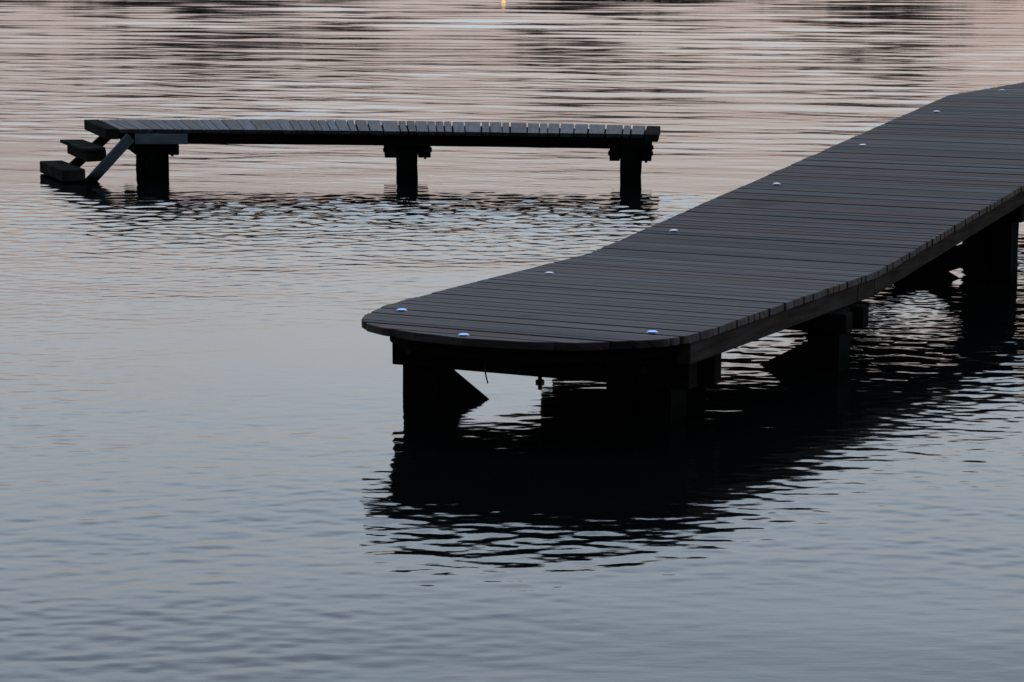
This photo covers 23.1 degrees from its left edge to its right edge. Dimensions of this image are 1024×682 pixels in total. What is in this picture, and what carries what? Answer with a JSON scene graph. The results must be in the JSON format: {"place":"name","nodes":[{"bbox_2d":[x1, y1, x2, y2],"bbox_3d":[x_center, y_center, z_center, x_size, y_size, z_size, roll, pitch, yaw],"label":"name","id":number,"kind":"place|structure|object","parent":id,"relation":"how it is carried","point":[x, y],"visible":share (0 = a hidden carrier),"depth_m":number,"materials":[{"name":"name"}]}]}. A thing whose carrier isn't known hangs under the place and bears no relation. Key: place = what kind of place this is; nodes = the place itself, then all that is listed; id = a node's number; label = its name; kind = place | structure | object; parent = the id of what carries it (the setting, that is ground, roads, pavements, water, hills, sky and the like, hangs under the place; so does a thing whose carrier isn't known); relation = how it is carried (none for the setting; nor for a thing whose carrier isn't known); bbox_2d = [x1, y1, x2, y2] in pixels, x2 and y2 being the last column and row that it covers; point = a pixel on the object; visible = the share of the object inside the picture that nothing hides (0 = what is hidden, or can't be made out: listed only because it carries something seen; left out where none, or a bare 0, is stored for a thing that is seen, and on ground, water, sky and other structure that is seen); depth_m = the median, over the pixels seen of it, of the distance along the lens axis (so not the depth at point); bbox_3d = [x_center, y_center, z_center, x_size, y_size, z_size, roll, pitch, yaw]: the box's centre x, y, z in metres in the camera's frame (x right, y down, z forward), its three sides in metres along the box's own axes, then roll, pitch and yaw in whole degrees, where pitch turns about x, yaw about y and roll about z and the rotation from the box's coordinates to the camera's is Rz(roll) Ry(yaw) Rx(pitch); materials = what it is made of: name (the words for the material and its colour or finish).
{"place":"outdoors","nodes":[
{"label":"outdoors","id":0,"kind":"place"},
{"bbox_2d":[0,0,1023,681],"bbox_3d":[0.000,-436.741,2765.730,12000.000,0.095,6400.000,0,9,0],"label":"water","id":1,"kind":"structure","parent":0,"point":[230,450],"depth_m":9.78,"materials":[{"name":"grey liquid"}]},
{"bbox_2d":[40,119,659,183],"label":"bathing platform","id":2,"kind":"structure","parent":1,"relation":"in","point":[152,145],"depth_m":18.84,"materials":[{"name":"wood"}]},
{"bbox_2d":[362,82,1023,420],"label":"jetty","id":3,"kind":"object","parent":1,"relation":"in","point":[655,321],"visible":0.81,"depth_m":10.69,"materials":[{"name":"wood"}]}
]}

